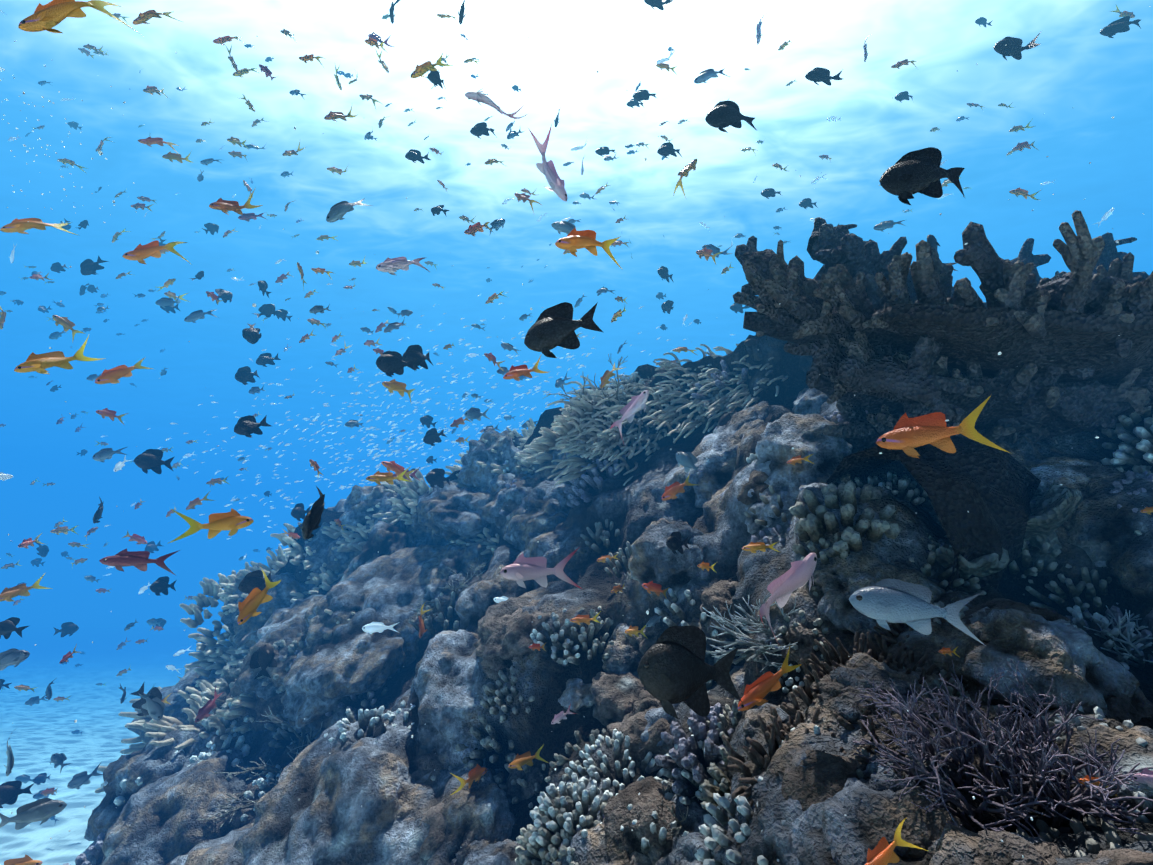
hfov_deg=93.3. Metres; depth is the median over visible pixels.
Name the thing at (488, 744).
finger coral
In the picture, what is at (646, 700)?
massive coral
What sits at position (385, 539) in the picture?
rock
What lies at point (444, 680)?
rock
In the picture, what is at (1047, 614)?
rock
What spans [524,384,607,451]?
soft coral
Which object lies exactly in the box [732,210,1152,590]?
table coral
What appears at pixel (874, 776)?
rock
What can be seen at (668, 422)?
soft coral
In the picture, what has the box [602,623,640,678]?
rock
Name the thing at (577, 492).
pocillopora
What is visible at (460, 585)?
coral bush
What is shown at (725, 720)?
finger coral
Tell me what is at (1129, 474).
finger coral
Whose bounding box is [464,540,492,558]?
massive coral
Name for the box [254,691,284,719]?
massive coral
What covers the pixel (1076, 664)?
rock
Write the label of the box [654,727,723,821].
finger coral
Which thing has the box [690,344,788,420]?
soft coral
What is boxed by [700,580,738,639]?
rock
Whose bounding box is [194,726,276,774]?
rock
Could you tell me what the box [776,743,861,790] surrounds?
massive coral
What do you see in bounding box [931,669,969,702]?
finger coral
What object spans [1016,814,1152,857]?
finger coral
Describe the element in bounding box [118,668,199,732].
soft coral
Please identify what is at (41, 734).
seabed sand
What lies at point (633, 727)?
rock
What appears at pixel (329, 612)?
soft coral
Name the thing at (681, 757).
pocillopora
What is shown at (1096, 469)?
massive coral
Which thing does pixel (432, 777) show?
finger coral
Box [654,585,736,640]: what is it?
finger coral
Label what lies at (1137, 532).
finger coral
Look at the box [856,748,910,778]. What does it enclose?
finger coral
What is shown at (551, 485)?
massive coral
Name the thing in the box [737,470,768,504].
sponge cushion
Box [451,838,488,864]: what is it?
massive coral
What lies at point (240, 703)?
soft coral
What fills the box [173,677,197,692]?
finger coral
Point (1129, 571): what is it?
rock
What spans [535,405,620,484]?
soft coral
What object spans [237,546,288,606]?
soft coral
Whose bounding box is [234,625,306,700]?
rock
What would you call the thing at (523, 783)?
finger coral
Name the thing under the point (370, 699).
finger coral
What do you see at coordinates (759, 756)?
soft coral
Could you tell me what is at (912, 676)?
massive coral
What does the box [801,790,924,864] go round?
rock
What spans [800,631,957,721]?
soft coral
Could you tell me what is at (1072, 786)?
massive coral
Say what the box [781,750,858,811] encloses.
rock
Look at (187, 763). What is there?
massive coral
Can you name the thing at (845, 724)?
soft coral
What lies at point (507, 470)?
finger coral
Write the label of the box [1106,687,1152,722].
rock
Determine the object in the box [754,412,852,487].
rock
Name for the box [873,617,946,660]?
soft coral
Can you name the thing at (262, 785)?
finger coral
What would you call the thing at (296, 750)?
coral bush
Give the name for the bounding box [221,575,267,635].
massive coral
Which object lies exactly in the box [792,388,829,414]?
rock
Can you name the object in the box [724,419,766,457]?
massive coral
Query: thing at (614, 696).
rock
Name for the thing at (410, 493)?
soft coral
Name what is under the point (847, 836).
rock
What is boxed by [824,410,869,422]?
finger coral
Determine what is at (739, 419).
rock
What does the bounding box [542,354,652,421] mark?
coral bush
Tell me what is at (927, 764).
massive coral
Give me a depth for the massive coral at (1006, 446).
0.99 m
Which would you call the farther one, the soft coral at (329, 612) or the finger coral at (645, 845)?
the soft coral at (329, 612)
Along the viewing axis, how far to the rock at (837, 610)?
0.80 m
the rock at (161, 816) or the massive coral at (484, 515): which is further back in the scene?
the massive coral at (484, 515)
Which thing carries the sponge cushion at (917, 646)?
attached to the reef mound
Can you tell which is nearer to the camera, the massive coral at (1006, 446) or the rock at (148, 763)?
the massive coral at (1006, 446)
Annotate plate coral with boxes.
[926,533,1008,577]
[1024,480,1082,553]
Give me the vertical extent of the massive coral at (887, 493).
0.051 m
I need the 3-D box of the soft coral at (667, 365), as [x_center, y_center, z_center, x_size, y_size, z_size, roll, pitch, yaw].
[0.413,-0.140,1.849,0.409,0.392,0.229,0,-19,1]
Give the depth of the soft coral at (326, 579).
2.47 m
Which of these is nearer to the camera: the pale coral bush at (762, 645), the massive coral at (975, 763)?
the massive coral at (975, 763)
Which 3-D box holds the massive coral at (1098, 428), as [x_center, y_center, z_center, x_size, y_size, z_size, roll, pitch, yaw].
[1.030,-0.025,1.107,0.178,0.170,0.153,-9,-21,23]
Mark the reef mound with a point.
(633, 507)
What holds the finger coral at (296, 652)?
on the reef mound
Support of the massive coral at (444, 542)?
attached to the reef mound
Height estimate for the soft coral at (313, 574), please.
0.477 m
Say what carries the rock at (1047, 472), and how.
attached to the reef mound
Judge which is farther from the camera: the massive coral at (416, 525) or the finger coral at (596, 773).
the massive coral at (416, 525)
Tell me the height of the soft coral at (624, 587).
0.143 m
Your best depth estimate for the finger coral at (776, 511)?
1.05 m
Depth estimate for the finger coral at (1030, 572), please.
0.86 m
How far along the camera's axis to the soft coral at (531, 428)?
2.38 m
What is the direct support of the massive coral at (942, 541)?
attached to the reef mound
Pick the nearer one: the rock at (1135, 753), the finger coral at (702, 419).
the rock at (1135, 753)
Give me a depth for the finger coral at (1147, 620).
0.75 m
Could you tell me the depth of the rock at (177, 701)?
2.32 m
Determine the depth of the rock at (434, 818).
1.07 m
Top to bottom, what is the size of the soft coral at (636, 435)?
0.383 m
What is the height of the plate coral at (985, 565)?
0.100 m
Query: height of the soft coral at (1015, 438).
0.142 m
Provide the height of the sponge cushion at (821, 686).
0.062 m
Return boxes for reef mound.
[75,335,1152,864]
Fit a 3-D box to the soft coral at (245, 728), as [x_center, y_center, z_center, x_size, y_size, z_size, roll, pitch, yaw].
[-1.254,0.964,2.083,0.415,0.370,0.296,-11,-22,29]
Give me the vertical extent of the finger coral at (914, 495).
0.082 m
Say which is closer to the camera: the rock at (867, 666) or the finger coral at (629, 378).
the rock at (867, 666)
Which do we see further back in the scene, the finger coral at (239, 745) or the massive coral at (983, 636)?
the finger coral at (239, 745)
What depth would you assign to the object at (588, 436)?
1.89 m
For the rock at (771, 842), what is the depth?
0.51 m
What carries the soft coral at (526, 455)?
on the reef mound
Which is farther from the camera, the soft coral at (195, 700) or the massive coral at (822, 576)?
the soft coral at (195, 700)
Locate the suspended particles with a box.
[7,6,1150,857]
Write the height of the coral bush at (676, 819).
0.083 m
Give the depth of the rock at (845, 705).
0.60 m
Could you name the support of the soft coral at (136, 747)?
on the reef mound
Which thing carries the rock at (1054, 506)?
on the reef mound
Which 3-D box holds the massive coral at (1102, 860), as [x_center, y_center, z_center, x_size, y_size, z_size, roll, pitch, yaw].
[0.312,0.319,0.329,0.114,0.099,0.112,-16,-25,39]
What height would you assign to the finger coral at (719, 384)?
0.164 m
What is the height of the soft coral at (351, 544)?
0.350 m
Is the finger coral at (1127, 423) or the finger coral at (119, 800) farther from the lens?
the finger coral at (119, 800)
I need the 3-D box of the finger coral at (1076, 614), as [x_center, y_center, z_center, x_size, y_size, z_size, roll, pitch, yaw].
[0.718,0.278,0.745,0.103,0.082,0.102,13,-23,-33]
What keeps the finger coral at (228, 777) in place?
on the reef mound
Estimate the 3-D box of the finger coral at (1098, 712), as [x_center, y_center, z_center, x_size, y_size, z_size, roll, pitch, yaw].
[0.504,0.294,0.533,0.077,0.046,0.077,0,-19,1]
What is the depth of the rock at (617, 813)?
0.78 m
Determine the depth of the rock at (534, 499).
2.00 m
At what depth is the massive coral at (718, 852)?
0.53 m
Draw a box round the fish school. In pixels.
[0,0,1152,864]
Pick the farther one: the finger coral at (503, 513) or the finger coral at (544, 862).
the finger coral at (503, 513)
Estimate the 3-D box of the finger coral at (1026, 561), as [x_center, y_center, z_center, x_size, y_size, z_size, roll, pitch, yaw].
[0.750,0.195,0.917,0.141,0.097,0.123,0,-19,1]
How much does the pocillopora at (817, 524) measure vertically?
0.140 m
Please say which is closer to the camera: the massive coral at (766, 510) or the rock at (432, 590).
the massive coral at (766, 510)
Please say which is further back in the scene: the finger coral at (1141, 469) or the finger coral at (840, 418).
the finger coral at (840, 418)
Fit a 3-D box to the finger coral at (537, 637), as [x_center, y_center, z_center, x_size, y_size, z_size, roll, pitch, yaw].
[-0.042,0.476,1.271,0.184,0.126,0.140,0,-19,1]
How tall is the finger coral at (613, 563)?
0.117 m
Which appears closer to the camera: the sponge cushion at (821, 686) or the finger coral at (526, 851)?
the sponge cushion at (821, 686)
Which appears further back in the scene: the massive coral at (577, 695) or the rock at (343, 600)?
the rock at (343, 600)
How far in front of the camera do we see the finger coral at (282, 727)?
1.86 m
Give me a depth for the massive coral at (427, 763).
1.24 m
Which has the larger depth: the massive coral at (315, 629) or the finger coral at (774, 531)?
the massive coral at (315, 629)
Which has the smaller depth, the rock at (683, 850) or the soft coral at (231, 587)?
the rock at (683, 850)
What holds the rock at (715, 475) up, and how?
attached to the reef mound
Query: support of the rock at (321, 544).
attached to the reef mound
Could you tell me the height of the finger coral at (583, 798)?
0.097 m
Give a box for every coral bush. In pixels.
[197,706,322,827]
[407,558,485,618]
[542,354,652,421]
[655,780,712,837]
[703,592,799,671]
[849,659,1152,839]
[1071,606,1152,669]
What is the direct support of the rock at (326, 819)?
attached to the reef mound
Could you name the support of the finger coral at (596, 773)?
on the reef mound
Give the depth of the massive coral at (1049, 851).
0.38 m
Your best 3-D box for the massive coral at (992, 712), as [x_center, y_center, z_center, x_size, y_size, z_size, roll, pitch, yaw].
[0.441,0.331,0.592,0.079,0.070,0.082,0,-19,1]
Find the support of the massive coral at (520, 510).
attached to the reef mound
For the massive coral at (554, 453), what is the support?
attached to the reef mound
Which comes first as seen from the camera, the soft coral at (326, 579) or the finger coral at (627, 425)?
the finger coral at (627, 425)
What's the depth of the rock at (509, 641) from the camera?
1.27 m
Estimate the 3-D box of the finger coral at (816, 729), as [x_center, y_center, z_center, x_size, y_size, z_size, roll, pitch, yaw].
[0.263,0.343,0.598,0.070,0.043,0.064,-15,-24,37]
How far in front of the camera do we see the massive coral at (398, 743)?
1.29 m
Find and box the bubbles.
[0,40,134,223]
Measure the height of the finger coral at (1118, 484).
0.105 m
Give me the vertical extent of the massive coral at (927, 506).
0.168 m
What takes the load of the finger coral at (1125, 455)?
on the reef mound
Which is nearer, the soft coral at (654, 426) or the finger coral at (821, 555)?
the finger coral at (821, 555)
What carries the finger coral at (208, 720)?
on the reef mound
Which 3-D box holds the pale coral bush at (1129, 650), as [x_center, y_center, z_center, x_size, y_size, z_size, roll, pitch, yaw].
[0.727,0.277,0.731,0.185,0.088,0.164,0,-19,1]
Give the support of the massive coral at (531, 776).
attached to the reef mound
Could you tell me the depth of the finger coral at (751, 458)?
1.23 m
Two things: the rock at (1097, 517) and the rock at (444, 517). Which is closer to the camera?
the rock at (1097, 517)
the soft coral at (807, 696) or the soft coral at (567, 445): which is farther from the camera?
the soft coral at (567, 445)
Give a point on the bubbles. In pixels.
(1, 69)
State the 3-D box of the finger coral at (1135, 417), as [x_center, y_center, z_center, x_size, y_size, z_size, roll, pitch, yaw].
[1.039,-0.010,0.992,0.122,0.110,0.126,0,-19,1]
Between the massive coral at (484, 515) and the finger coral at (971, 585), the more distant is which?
the massive coral at (484, 515)
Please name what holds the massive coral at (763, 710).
attached to the reef mound
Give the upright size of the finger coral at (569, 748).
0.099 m
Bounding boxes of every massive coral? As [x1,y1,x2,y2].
[83,839,104,864]
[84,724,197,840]
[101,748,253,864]
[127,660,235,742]
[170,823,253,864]
[175,757,189,773]
[188,760,239,772]
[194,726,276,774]
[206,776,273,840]
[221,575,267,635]
[225,692,274,731]
[230,653,265,711]
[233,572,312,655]
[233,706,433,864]
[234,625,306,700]
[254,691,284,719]
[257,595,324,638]
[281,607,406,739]
[303,609,335,648]
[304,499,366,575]
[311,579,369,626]
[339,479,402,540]
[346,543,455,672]
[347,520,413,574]
[370,736,401,746]
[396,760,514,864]
[396,803,410,819]
[406,525,430,546]
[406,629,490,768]
[410,485,439,533]
[412,748,444,780]
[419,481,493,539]
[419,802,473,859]
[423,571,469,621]
[429,531,442,544]
[437,544,490,577]
[440,538,446,545]
[445,488,481,543]
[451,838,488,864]
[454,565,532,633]
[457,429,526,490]
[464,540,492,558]
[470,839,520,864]
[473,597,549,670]
[476,488,496,538]
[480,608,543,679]
[488,491,503,522]
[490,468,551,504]
[493,473,542,528]
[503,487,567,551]
[505,501,526,544]
[506,766,542,801]
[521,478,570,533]
[526,481,572,511]
[530,452,554,480]
[540,443,563,476]
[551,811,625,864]
[558,678,593,714]
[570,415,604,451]
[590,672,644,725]
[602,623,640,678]
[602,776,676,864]
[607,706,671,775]
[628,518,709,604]
[630,851,651,864]
[633,689,661,713]
[636,623,661,657]
[640,703,678,772]
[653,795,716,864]
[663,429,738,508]
[678,617,736,665]
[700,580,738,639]
[708,819,749,864]
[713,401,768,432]
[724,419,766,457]
[724,666,744,698]
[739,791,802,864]
[742,703,802,734]
[745,502,774,534]
[747,486,789,518]
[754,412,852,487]
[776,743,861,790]
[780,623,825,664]
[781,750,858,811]
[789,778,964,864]
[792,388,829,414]
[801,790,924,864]
[806,567,841,592]
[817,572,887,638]
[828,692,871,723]
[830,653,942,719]
[845,658,943,701]
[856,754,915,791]
[857,447,918,487]
[881,486,894,498]
[896,566,944,603]
[906,749,961,798]
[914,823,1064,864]
[920,496,942,527]
[931,733,971,748]
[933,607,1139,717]
[937,538,950,546]
[942,749,1008,819]
[946,703,1009,733]
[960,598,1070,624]
[970,616,991,641]
[972,728,1062,795]
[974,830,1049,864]
[993,440,1021,461]
[1010,841,1066,864]
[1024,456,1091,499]
[1054,758,1110,817]
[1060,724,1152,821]
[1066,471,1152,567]
[1071,460,1125,478]
[1077,857,1111,864]
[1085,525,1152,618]
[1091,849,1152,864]
[1094,420,1119,430]
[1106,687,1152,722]
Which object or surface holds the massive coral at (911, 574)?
attached to the reef mound
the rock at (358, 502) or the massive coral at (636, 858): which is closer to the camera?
the massive coral at (636, 858)
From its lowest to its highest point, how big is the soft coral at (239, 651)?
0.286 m
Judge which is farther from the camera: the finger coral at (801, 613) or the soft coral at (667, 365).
the soft coral at (667, 365)
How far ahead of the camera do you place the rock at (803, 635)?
0.80 m
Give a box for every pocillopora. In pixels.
[563,455,625,507]
[655,703,741,796]
[789,480,900,555]
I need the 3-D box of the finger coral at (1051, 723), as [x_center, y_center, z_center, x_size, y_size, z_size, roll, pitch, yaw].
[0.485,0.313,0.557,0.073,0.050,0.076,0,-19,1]
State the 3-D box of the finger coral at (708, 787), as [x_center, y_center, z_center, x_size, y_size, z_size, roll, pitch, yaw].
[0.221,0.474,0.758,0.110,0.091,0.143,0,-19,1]
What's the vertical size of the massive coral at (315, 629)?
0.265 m
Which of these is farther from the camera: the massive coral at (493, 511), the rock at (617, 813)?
the massive coral at (493, 511)
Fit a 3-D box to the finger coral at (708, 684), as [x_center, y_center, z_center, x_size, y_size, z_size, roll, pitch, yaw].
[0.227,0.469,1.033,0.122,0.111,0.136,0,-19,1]
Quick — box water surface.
[0,0,1152,610]
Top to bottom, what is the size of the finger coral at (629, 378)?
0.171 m
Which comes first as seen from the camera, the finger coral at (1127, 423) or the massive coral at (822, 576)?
the massive coral at (822, 576)
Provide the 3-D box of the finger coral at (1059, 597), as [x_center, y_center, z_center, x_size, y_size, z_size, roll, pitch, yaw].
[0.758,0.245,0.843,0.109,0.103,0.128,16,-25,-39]
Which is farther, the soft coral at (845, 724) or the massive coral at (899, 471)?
the massive coral at (899, 471)
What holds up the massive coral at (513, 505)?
attached to the reef mound
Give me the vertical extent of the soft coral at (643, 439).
0.386 m
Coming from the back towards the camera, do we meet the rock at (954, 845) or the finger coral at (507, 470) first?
the finger coral at (507, 470)
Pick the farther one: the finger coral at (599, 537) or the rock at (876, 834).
the finger coral at (599, 537)
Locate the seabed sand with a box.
[0,622,228,864]
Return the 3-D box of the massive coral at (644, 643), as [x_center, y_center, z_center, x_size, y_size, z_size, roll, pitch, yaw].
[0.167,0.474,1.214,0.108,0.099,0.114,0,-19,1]
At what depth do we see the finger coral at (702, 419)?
1.75 m
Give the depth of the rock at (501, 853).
0.95 m
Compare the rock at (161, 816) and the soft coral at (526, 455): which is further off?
the soft coral at (526, 455)
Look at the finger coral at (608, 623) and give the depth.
1.22 m
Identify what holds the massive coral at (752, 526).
attached to the reef mound
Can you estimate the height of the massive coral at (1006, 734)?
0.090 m
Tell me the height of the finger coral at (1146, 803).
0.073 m
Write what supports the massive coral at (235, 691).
attached to the reef mound
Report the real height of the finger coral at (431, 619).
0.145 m
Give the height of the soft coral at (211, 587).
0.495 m
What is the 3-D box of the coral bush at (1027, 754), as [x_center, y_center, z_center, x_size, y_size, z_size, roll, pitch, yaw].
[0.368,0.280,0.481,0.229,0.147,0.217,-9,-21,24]
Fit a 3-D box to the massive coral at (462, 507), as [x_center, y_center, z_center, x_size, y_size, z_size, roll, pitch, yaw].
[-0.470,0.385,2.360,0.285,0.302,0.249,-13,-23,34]
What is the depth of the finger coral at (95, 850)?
1.60 m
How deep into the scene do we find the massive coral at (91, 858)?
1.64 m
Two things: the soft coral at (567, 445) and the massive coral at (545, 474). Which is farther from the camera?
the massive coral at (545, 474)
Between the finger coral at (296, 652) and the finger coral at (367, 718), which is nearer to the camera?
the finger coral at (367, 718)
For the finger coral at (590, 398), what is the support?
on the reef mound
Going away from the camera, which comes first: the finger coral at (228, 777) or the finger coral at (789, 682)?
the finger coral at (789, 682)
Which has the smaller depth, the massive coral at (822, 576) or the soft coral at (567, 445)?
the massive coral at (822, 576)
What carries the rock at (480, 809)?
attached to the reef mound
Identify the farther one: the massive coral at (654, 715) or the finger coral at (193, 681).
the finger coral at (193, 681)
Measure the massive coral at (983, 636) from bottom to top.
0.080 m
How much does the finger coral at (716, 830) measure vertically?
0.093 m
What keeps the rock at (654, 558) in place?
attached to the reef mound
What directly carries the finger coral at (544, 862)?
on the reef mound
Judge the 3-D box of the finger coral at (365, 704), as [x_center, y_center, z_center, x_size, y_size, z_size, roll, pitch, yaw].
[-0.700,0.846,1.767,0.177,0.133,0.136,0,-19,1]
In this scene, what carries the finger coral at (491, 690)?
on the reef mound
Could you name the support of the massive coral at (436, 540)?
attached to the reef mound
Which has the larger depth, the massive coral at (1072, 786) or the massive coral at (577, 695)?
the massive coral at (577, 695)
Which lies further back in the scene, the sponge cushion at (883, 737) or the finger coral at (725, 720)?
the finger coral at (725, 720)
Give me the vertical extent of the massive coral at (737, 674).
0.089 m
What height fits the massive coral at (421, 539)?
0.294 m
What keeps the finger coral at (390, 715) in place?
on the reef mound
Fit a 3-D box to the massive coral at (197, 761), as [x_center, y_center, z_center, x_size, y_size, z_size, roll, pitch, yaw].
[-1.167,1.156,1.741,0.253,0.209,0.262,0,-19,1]
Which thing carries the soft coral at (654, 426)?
on the reef mound
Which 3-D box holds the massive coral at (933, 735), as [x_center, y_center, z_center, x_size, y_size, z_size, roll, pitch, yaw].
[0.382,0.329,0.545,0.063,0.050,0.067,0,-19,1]
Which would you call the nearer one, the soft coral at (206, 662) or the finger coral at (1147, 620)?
the finger coral at (1147, 620)
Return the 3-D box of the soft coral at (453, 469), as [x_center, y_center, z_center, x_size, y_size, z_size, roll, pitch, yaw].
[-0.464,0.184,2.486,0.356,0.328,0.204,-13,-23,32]
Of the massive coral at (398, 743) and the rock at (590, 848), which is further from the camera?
the massive coral at (398, 743)
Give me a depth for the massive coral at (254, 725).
1.91 m
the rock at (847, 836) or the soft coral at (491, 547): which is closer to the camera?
the rock at (847, 836)
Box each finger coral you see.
[63,832,104,864]
[101,749,190,805]
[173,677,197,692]
[189,734,249,766]
[199,661,242,709]
[201,703,248,749]
[225,772,252,794]
[240,765,279,820]
[250,633,303,693]
[264,714,296,748]
[276,709,300,733]
[278,641,306,667]
[324,705,388,741]
[325,669,397,719]
[352,677,391,714]
[375,700,414,729]
[409,591,458,635]
[430,765,453,780]
[455,714,515,783]
[480,666,534,722]
[485,479,519,517]
[495,458,509,472]
[499,760,545,808]
[515,782,606,864]
[528,772,617,862]
[529,608,584,666]
[531,830,577,864]
[544,728,613,782]
[552,606,613,665]
[554,612,608,660]
[562,393,623,417]
[565,728,661,796]
[574,519,619,553]
[591,403,634,428]
[604,372,651,395]
[604,542,631,577]
[620,793,688,855]
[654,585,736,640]
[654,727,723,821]
[691,360,748,399]
[695,776,785,864]
[696,392,740,423]
[699,747,730,809]
[702,699,741,749]
[706,656,719,692]
[744,485,798,525]
[746,454,756,463]
[750,524,790,548]
[771,664,804,693]
[776,610,827,658]
[779,725,819,747]
[792,533,847,564]
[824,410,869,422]
[854,471,927,505]
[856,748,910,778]
[909,537,986,594]
[930,601,968,623]
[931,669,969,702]
[1004,544,1037,577]
[1008,540,1060,574]
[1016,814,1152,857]
[1021,564,1111,621]
[1025,714,1079,743]
[1042,706,1133,743]
[1066,603,1152,657]
[1067,605,1143,669]
[1095,737,1152,823]
[1100,424,1152,471]
[1101,411,1152,449]
[1109,478,1152,512]
[1113,470,1152,492]
[1118,405,1152,430]
[1132,465,1152,475]
[1134,530,1141,535]
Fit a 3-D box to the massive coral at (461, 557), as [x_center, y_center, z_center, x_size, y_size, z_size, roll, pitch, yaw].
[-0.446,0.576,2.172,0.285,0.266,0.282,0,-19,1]
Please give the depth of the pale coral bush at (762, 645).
0.86 m
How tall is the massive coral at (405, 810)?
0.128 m
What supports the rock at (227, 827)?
attached to the reef mound
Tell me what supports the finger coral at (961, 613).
on the reef mound
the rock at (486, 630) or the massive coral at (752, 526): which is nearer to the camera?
the massive coral at (752, 526)
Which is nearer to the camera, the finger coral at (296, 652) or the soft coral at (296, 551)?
the finger coral at (296, 652)
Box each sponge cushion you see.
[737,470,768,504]
[810,666,855,700]
[860,715,905,743]
[878,638,941,675]
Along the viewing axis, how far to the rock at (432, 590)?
1.97 m
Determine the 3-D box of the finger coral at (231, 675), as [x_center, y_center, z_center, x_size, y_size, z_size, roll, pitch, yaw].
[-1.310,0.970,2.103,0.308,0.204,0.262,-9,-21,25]
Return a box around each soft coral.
[94,712,145,792]
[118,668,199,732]
[143,679,254,750]
[180,562,249,666]
[184,624,243,685]
[191,652,250,733]
[214,682,268,719]
[217,561,283,618]
[226,647,248,664]
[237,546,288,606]
[270,522,338,573]
[290,565,348,602]
[299,553,341,589]
[322,521,368,551]
[324,609,355,623]
[364,469,432,532]
[445,450,486,491]
[450,527,498,554]
[476,418,534,473]
[514,403,569,464]
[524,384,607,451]
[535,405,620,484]
[547,376,675,460]
[591,361,701,437]
[596,409,670,485]
[615,572,649,615]
[637,344,745,441]
[640,377,679,435]
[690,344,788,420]
[717,706,846,808]
[770,667,902,740]
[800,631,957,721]
[833,705,942,781]
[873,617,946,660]
[1013,433,1016,442]
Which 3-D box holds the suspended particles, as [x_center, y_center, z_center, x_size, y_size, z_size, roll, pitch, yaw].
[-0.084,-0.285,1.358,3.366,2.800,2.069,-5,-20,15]
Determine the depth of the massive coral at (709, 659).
1.04 m
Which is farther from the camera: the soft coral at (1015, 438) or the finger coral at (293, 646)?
the finger coral at (293, 646)
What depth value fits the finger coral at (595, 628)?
1.23 m
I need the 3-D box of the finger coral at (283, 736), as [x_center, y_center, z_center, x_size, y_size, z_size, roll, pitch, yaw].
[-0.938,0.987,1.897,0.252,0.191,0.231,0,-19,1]

